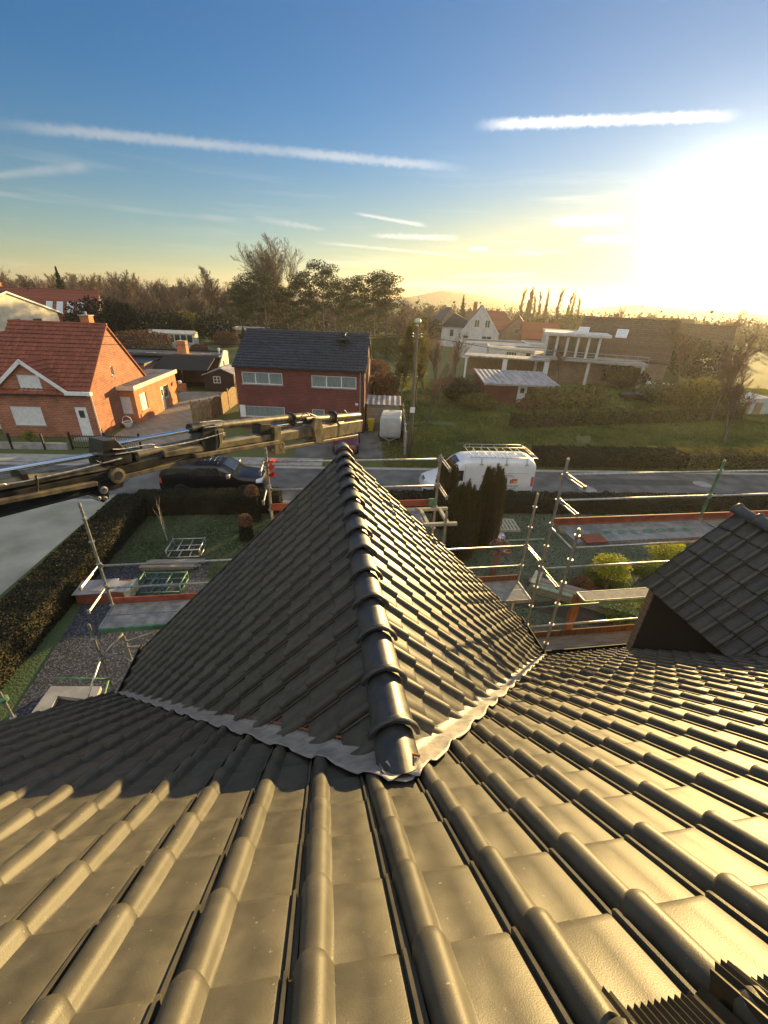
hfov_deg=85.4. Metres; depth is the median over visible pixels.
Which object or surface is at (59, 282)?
spruce tree
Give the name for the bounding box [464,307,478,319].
village house
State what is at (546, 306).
poplar tree
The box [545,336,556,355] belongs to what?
window
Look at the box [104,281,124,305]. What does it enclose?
bare tree
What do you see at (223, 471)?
car
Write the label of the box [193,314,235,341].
shrub
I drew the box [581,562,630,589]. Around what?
shrub
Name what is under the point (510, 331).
village house
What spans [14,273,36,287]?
bare tree
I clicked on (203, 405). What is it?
fence panel
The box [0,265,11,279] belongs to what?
bare tree
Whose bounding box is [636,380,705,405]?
shrub
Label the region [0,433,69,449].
garden wall
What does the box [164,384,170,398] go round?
window
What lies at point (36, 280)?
bare tree
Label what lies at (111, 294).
bare tree
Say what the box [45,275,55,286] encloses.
bare tree
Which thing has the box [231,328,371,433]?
dark brick house
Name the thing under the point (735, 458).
hedge
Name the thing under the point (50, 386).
brick house
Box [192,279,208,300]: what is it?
bare tree
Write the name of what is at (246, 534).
topiary bush
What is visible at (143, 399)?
window
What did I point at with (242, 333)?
spruce tree
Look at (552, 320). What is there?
shrub
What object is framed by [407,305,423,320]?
bare tree
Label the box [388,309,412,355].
bare tree
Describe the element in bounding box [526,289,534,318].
poplar tree
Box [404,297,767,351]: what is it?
thicket
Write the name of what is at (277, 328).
shrub
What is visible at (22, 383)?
window
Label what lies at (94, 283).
bare tree
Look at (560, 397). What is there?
shrub
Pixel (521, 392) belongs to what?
door
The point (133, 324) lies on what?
shrub
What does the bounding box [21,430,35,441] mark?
shrub
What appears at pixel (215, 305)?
bare tree
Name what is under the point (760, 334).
bare tree
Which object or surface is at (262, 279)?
pine tree
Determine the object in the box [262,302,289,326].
bare tree
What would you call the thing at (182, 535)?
lawn grass
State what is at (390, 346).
shrub
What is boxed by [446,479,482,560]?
columnar conifer
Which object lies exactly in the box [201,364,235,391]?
garden shed
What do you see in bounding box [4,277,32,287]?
bare tree
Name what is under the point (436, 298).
hills
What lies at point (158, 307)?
bare tree
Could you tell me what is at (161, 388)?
door
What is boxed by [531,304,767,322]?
hills
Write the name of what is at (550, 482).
road
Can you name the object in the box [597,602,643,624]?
shrub
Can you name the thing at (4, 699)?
scaffold post
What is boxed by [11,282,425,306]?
hills
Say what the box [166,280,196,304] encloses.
bare tree
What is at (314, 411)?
window
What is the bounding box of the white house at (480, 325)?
[460,302,498,339]
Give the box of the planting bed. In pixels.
[514,600,641,631]
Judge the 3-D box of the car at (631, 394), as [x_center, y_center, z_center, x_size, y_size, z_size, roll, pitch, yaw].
[29.948,-13.785,48.900,4.000,1.470,1.760,12,28,18]
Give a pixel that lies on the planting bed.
(583, 612)
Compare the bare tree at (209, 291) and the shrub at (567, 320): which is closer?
the bare tree at (209, 291)
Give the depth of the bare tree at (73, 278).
148.07 m
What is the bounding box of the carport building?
[124,340,228,390]
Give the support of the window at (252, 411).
in the dark brick house at (322, 375)
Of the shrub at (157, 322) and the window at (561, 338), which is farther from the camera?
the shrub at (157, 322)
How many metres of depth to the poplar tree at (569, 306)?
164.17 m
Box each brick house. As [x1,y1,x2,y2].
[0,311,145,441]
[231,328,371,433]
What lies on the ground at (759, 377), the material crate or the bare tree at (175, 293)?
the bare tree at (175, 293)
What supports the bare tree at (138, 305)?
on the ground at (759, 377)
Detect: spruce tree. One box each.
[54,266,64,288]
[195,315,205,343]
[237,327,244,349]
[458,296,465,317]
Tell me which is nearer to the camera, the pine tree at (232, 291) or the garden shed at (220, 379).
the garden shed at (220, 379)
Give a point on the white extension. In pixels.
(544, 337)
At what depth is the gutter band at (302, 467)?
26.41 m
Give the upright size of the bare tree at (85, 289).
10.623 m
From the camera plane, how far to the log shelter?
44.59 m
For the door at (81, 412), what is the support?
in the brick house at (50, 386)
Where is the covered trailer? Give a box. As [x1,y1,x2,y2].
[379,409,402,445]
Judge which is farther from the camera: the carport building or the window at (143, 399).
the carport building
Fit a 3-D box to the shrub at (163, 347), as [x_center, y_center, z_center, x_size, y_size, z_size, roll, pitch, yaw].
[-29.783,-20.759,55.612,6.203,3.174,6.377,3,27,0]
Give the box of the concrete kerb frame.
[32,686,101,712]
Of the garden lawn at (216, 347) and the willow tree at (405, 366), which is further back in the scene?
the garden lawn at (216, 347)
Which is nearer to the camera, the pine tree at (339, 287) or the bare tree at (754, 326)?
the pine tree at (339, 287)
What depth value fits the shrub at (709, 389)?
42.68 m
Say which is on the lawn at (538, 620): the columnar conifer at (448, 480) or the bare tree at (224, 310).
the columnar conifer at (448, 480)
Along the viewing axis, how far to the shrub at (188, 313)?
85.87 m
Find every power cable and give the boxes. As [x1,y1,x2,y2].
[1,337,414,344]
[2,331,412,338]
[421,335,709,361]
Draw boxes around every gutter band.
[0,462,767,474]
[67,499,290,502]
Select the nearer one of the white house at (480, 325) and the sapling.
the sapling
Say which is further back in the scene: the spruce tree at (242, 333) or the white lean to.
the white lean to
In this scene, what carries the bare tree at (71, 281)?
on the ground at (759, 377)
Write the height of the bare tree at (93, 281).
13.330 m
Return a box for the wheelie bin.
[368,418,374,430]
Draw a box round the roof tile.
[579,534,607,543]
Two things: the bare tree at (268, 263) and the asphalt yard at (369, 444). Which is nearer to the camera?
the asphalt yard at (369, 444)
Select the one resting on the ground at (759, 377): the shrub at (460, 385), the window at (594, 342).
the shrub at (460, 385)
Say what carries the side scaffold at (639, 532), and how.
on the lawn at (538, 620)
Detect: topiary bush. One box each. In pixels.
[236,513,254,542]
[244,484,261,522]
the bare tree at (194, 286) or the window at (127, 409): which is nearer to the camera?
the window at (127, 409)
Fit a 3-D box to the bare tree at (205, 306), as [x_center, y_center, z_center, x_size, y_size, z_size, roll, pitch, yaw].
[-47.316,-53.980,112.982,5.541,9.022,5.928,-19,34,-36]
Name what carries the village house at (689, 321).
on the ground at (759, 377)
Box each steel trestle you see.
[136,571,188,593]
[165,537,206,557]
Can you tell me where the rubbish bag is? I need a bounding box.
[497,532,504,540]
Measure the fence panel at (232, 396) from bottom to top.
1.900 m
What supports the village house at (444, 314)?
on the ground at (759, 377)
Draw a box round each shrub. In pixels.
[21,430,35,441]
[63,295,138,341]
[97,301,152,342]
[114,328,174,348]
[141,308,192,330]
[141,344,176,348]
[169,310,204,335]
[189,343,208,349]
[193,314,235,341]
[213,331,238,347]
[263,326,294,329]
[369,368,401,404]
[370,332,404,357]
[370,358,390,375]
[371,342,376,357]
[400,316,441,339]
[440,376,480,400]
[458,392,498,409]
[514,396,555,410]
[525,385,590,409]
[529,317,567,329]
[551,314,583,329]
[558,384,612,407]
[570,575,595,590]
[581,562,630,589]
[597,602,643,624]
[600,365,650,388]
[630,559,662,578]
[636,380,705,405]
[666,334,715,368]
[666,340,743,382]
[667,376,749,407]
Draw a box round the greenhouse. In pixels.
[149,329,198,347]
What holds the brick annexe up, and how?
on the paved court
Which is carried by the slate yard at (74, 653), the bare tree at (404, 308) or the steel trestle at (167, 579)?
the steel trestle at (167, 579)
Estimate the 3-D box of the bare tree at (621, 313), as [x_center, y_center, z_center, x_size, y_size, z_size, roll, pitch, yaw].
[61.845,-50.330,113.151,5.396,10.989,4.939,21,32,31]
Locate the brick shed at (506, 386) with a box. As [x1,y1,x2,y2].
[473,368,559,402]
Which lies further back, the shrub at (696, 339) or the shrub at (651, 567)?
the shrub at (696, 339)
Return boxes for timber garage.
[365,394,400,428]
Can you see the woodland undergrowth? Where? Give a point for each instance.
(344, 325)
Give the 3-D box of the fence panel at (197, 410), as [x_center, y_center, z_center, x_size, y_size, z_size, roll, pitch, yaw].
[-14.942,-7.919,33.082,0.100,1.900,0.763,24,34,36]
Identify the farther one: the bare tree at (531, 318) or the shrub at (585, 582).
the bare tree at (531, 318)
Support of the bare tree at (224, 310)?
on the ground at (759, 377)
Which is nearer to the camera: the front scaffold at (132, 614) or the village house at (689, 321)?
the front scaffold at (132, 614)
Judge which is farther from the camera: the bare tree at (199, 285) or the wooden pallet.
the bare tree at (199, 285)
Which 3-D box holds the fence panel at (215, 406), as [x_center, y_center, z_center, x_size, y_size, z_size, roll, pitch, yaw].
[-14.125,-8.847,34.970,0.100,1.900,2.123,3,27,2]
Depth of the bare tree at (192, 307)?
100.22 m
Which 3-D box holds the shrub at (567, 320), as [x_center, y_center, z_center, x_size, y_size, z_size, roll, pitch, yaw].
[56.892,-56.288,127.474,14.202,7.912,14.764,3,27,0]
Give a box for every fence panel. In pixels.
[189,401,201,422]
[198,400,211,420]
[208,396,221,419]
[219,392,228,414]
[226,387,237,409]
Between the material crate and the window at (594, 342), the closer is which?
the material crate
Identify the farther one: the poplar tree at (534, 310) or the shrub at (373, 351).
the poplar tree at (534, 310)
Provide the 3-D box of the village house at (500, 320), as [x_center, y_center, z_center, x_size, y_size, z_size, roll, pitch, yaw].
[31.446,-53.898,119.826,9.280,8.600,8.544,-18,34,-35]
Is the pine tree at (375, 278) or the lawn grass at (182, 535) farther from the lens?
the pine tree at (375, 278)
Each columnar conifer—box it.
[432,458,459,528]
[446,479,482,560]
[474,462,506,549]
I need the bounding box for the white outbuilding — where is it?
[486,344,544,356]
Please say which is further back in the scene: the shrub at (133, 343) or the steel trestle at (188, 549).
the shrub at (133, 343)
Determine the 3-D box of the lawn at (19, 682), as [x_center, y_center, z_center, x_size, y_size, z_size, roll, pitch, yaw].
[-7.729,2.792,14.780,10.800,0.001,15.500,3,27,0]
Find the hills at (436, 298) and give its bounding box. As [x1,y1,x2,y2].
[402,290,553,309]
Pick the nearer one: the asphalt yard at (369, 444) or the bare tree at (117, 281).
the asphalt yard at (369, 444)
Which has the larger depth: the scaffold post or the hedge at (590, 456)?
the hedge at (590, 456)
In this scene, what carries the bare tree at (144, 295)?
on the ground at (759, 377)
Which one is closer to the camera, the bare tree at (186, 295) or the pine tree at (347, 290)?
the pine tree at (347, 290)
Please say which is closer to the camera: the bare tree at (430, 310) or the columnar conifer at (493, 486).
the columnar conifer at (493, 486)
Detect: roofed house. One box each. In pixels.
[0,283,113,332]
[0,442,767,1023]
[578,312,679,385]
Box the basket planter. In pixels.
[121,416,132,426]
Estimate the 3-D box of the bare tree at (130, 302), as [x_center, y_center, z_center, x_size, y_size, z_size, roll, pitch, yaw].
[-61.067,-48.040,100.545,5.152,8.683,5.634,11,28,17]
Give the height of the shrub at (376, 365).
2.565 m
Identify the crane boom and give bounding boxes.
[0,410,362,516]
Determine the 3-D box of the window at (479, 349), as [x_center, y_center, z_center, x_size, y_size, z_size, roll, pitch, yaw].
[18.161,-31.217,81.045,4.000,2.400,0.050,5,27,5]
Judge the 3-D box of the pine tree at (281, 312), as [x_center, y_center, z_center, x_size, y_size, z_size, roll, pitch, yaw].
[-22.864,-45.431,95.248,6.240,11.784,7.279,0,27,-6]
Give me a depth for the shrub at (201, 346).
68.63 m
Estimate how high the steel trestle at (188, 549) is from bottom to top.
0.397 m
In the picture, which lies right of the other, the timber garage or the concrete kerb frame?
the timber garage
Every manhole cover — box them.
[579,486,596,492]
[693,481,711,487]
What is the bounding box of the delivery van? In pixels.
[419,444,538,492]
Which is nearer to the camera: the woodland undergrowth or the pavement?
the pavement
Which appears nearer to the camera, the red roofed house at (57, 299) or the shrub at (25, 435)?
the shrub at (25, 435)
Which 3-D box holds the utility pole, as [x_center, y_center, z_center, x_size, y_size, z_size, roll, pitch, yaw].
[1.823,-7.445,26.186,0.498,8.621,0.411,22,33,33]
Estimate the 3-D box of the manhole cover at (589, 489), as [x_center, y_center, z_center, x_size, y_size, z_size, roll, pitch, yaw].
[12.009,-1.339,24.536,1.000,0.014,1.000,3,27,0]
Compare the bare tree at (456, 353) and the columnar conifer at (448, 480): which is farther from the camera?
the bare tree at (456, 353)
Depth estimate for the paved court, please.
33.32 m
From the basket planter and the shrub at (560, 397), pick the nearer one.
the basket planter
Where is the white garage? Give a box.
[458,338,529,357]
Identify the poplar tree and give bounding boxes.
[519,286,527,316]
[524,286,533,320]
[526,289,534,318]
[530,293,536,317]
[536,291,541,318]
[541,289,549,318]
[552,288,564,318]
[565,292,574,314]
[569,294,576,319]
[573,297,580,324]
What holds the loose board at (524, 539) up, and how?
on the lawn at (538, 620)
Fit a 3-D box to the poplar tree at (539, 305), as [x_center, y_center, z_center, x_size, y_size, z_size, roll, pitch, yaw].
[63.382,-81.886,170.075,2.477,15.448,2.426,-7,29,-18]
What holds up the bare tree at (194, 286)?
on the ground at (759, 377)
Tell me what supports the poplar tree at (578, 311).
on the ground at (759, 377)
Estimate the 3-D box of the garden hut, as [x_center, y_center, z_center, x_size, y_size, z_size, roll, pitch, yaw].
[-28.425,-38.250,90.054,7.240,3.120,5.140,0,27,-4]
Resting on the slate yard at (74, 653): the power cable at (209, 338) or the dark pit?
the dark pit
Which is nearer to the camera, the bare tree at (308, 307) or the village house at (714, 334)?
the village house at (714, 334)
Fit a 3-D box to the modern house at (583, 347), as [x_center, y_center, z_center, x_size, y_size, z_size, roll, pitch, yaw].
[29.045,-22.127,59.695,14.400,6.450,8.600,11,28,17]
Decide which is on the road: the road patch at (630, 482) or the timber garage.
the road patch at (630, 482)
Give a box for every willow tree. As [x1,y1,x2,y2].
[393,317,428,409]
[408,332,433,404]
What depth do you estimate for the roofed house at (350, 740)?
1.86 m
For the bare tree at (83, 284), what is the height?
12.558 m
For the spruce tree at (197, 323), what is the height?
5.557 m
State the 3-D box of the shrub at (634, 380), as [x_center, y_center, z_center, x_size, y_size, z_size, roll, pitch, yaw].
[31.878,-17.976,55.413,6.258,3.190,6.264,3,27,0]
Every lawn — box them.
[0,513,277,721]
[162,346,229,350]
[425,513,727,637]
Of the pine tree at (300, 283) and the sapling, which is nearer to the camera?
the sapling
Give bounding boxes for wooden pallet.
[500,518,520,531]
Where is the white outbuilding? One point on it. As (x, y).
(526, 350)
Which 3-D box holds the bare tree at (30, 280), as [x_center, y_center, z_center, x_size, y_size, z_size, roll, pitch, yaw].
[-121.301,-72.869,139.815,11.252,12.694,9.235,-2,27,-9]
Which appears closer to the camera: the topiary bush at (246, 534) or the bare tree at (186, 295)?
the topiary bush at (246, 534)
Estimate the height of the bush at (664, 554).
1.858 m
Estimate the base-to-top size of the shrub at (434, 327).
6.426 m
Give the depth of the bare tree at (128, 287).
86.16 m
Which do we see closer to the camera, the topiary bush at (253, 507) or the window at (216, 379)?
the topiary bush at (253, 507)
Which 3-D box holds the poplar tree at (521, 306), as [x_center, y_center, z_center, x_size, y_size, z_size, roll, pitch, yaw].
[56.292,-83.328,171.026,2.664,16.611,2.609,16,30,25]
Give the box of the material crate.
[71,578,138,603]
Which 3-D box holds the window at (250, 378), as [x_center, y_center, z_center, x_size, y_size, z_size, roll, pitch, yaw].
[-9.157,-10.009,31.275,3.170,0.930,0.150,2,27,0]
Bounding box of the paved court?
[112,392,222,447]
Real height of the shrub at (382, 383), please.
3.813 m
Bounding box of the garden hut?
[232,326,269,343]
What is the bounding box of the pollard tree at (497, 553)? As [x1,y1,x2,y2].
[488,538,510,581]
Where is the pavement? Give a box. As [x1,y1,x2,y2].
[0,453,322,466]
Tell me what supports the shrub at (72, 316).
on the ground at (759, 377)
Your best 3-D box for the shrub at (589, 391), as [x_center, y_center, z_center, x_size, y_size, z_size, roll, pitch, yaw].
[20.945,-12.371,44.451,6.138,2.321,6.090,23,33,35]
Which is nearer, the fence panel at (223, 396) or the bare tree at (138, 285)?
the fence panel at (223, 396)
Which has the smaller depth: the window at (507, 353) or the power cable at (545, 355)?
the power cable at (545, 355)
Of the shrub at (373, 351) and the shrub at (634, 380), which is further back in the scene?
the shrub at (373, 351)
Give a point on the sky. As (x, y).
(608, 153)
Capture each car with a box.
[159,454,266,490]
[333,432,359,453]
[618,388,657,402]
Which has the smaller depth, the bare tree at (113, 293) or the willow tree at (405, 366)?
the willow tree at (405, 366)
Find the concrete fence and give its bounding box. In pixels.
[402,405,406,454]
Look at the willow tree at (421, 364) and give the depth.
40.92 m
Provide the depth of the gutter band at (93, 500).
20.78 m
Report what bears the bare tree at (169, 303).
on the ground at (759, 377)
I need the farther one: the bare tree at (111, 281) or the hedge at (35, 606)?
the bare tree at (111, 281)
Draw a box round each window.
[9,406,47,426]
[16,375,43,390]
[120,397,134,414]
[139,392,149,411]
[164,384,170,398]
[213,376,220,382]
[240,406,284,417]
[241,372,283,385]
[311,375,356,389]
[312,409,324,422]
[467,345,486,357]
[474,320,479,326]
[485,320,489,327]
[506,352,516,354]
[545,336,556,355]
[555,336,566,355]
[566,337,577,356]
[576,338,588,357]
[587,338,598,358]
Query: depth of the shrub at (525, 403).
40.23 m
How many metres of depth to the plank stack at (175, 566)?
15.87 m
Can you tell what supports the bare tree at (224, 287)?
on the ground at (759, 377)
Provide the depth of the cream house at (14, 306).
52.49 m
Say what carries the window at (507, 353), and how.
in the white outbuilding
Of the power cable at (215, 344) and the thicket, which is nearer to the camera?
the power cable at (215, 344)
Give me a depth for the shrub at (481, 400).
41.14 m
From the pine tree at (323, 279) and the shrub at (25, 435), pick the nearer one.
the shrub at (25, 435)
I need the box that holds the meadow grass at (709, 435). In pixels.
[371,378,767,472]
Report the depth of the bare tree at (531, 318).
131.09 m
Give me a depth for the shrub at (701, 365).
60.19 m
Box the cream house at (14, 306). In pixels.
[0,290,62,331]
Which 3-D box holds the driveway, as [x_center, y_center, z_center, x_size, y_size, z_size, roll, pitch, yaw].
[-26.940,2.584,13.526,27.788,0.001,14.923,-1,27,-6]
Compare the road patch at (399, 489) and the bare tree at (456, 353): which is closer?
the road patch at (399, 489)
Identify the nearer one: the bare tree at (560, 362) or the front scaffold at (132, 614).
the front scaffold at (132, 614)
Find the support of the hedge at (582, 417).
on the ground at (759, 377)
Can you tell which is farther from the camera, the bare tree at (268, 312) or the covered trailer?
the bare tree at (268, 312)
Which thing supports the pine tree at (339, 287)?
on the ground at (759, 377)
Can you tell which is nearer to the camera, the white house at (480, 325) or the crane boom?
the crane boom
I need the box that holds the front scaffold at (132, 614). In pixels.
[57,447,538,697]
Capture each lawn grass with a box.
[97,513,276,577]
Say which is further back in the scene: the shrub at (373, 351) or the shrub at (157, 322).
the shrub at (157, 322)
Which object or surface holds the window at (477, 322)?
in the white house at (480, 325)
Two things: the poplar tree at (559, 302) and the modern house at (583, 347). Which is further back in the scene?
the poplar tree at (559, 302)
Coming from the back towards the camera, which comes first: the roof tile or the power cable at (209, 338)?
the power cable at (209, 338)
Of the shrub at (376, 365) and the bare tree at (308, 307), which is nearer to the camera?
the shrub at (376, 365)
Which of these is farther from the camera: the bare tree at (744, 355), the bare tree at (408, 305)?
the bare tree at (408, 305)
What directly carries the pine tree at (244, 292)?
on the ground at (759, 377)
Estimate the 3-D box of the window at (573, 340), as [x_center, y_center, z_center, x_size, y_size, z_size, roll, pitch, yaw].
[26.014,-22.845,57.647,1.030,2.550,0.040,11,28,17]
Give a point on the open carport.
(497, 361)
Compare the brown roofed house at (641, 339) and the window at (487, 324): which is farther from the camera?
the window at (487, 324)
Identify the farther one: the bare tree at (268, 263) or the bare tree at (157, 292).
the bare tree at (157, 292)
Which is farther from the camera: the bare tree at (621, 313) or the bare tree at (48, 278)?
the bare tree at (48, 278)
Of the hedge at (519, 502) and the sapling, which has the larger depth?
the hedge at (519, 502)
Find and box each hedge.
[0,492,147,689]
[130,486,282,516]
[386,489,767,514]
[509,404,746,428]
[530,443,685,469]
[677,446,767,469]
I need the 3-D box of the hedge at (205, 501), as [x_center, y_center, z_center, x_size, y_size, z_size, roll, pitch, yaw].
[-8.416,-0.536,20.129,6.840,1.089,1.218,-1,27,-7]
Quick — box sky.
[0,0,767,314]
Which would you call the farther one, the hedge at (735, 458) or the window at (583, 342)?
the window at (583, 342)
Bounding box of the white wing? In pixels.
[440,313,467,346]
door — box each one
[74,407,93,435]
[160,386,166,409]
[516,386,526,402]
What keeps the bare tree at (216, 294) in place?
on the ground at (759, 377)
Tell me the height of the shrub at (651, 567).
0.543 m
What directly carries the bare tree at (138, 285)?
on the ground at (759, 377)
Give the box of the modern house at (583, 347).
[533,330,649,388]
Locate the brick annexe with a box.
[115,369,180,423]
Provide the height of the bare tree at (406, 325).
8.622 m
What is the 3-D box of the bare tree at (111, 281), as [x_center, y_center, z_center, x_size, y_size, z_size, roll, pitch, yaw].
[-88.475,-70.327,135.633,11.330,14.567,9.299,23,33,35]
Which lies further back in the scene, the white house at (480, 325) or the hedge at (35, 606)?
the white house at (480, 325)
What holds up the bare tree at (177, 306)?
on the ground at (759, 377)
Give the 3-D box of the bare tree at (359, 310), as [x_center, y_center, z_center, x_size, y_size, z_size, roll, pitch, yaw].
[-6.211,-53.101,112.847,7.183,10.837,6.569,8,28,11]
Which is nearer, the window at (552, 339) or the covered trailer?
the covered trailer
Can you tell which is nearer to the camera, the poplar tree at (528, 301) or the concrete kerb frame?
the concrete kerb frame
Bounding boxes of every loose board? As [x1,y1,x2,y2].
[503,538,544,541]
[530,570,542,583]
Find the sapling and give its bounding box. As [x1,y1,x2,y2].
[153,498,167,540]
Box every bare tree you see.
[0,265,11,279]
[4,274,32,285]
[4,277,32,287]
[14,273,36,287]
[22,276,42,287]
[34,280,67,288]
[40,272,55,283]
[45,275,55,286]
[47,276,70,288]
[48,272,88,288]
[65,272,82,287]
[69,274,94,289]
[71,273,113,300]
[73,282,107,298]
[83,272,106,302]
[86,283,124,302]
[92,285,121,306]
[98,271,121,294]
[101,272,131,293]
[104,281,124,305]
[115,269,141,313]
[116,293,140,308]
[127,275,162,295]
[127,280,157,315]
[134,296,143,316]
[136,295,163,317]
[143,278,167,301]
[149,281,183,299]
[151,283,166,304]
[158,284,181,314]
[161,296,186,310]
[165,287,197,308]
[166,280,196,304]
[178,274,202,308]
[179,292,204,329]
[186,290,205,310]
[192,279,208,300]
[195,266,220,327]
[197,295,219,315]
[200,285,222,313]
[205,294,219,317]
[209,290,222,310]
[219,281,236,292]
[219,289,234,326]
[220,299,235,325]
[228,294,261,326]
[231,233,308,327]
[252,303,276,326]
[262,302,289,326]
[299,294,319,328]
[351,298,372,332]
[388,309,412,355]
[399,305,412,318]
[401,299,412,317]
[401,312,434,388]
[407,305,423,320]
[418,315,451,400]
[422,302,436,317]
[422,364,457,422]
[449,332,469,375]
[524,314,540,321]
[552,341,571,383]
[613,305,626,317]
[661,317,699,381]
[709,331,767,421]
[713,344,761,442]
[724,308,754,328]
[733,332,750,347]
[751,320,765,334]
[755,329,766,346]
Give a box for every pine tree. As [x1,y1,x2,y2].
[223,282,252,325]
[228,272,267,326]
[245,269,283,326]
[270,284,296,327]
[281,271,321,329]
[298,259,345,330]
[321,277,353,331]
[335,275,372,332]
[350,269,392,335]
[369,272,406,349]
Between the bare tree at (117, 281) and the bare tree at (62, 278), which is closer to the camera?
the bare tree at (62, 278)
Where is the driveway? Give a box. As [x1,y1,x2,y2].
[0,494,115,594]
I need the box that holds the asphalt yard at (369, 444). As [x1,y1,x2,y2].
[291,425,402,457]
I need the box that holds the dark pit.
[55,699,74,706]
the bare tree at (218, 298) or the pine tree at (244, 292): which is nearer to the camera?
the pine tree at (244, 292)
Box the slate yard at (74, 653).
[13,562,209,716]
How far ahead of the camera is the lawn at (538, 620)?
17.75 m
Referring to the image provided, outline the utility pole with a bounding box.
[407,318,421,458]
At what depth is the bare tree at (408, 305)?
165.55 m
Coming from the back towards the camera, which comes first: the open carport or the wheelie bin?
the open carport
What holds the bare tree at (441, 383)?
on the ground at (759, 377)
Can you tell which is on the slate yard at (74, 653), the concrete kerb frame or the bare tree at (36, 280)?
the concrete kerb frame
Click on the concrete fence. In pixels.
(404, 429)
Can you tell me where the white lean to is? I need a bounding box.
[521,340,543,346]
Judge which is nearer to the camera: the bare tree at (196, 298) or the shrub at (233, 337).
the shrub at (233, 337)
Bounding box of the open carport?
[463,352,550,377]
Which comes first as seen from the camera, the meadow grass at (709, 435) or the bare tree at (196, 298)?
the meadow grass at (709, 435)
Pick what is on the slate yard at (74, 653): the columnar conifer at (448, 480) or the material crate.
the material crate
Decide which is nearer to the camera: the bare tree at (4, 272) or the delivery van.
the delivery van
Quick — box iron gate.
[66,432,142,449]
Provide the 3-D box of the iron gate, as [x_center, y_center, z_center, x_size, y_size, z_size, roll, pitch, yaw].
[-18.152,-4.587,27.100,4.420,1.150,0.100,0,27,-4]
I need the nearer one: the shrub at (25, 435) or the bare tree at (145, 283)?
the shrub at (25, 435)
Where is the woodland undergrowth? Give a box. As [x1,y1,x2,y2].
[21,267,409,338]
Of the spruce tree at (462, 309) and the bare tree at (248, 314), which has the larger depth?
the spruce tree at (462, 309)
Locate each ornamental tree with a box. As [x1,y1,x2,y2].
[590,552,632,589]
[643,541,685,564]
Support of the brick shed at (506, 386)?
on the ground at (759, 377)
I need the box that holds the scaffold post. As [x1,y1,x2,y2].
[0,691,15,719]
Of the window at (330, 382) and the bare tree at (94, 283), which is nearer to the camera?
the window at (330, 382)
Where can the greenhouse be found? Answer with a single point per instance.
(174, 335)
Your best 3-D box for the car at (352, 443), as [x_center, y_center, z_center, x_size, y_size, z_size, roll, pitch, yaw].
[-2.617,-5.293,29.461,1.760,1.470,4.000,2,27,-2]
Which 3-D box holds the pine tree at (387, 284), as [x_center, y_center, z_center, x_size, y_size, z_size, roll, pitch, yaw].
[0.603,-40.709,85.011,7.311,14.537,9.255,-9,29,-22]
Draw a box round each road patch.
[384,488,413,491]
[565,479,693,485]
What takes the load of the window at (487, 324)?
in the white house at (480, 325)
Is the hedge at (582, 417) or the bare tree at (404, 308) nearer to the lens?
the hedge at (582, 417)
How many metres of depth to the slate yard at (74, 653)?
12.29 m
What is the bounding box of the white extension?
[541,328,577,346]
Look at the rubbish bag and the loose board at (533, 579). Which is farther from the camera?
the rubbish bag
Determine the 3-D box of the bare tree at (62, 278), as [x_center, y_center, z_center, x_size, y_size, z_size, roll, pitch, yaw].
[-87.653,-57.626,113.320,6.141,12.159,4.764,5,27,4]
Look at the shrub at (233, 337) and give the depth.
79.63 m
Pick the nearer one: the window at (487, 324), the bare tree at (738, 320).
the bare tree at (738, 320)
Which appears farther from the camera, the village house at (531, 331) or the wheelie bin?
the village house at (531, 331)
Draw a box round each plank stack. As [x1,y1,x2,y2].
[139,558,205,570]
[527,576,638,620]
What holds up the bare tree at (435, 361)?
on the ground at (759, 377)
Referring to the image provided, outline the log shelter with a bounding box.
[721,392,767,414]
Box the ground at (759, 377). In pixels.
[0,298,767,591]
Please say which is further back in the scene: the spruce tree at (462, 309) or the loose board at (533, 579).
the spruce tree at (462, 309)
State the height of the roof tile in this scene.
0.050 m
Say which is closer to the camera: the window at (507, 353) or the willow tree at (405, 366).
the willow tree at (405, 366)
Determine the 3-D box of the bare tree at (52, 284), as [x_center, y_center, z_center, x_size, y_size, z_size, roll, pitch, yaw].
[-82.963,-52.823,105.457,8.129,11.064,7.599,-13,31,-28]
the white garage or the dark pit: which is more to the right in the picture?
the white garage
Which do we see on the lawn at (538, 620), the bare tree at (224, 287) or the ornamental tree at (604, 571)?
the ornamental tree at (604, 571)
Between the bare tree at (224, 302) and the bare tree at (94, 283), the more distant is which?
the bare tree at (224, 302)
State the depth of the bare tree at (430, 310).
150.46 m
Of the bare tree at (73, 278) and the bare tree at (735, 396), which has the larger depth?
the bare tree at (73, 278)
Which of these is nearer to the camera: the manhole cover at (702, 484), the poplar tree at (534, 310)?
the manhole cover at (702, 484)
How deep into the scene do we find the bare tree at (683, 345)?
57.82 m
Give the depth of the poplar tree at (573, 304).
167.89 m
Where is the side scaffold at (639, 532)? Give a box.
[524,458,767,650]
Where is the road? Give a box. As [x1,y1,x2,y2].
[0,464,767,499]
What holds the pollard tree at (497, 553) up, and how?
on the lawn at (538, 620)
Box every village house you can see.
[430,305,454,335]
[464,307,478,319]
[487,308,510,339]
[498,312,522,340]
[518,319,558,340]
[638,315,694,323]
[667,321,736,371]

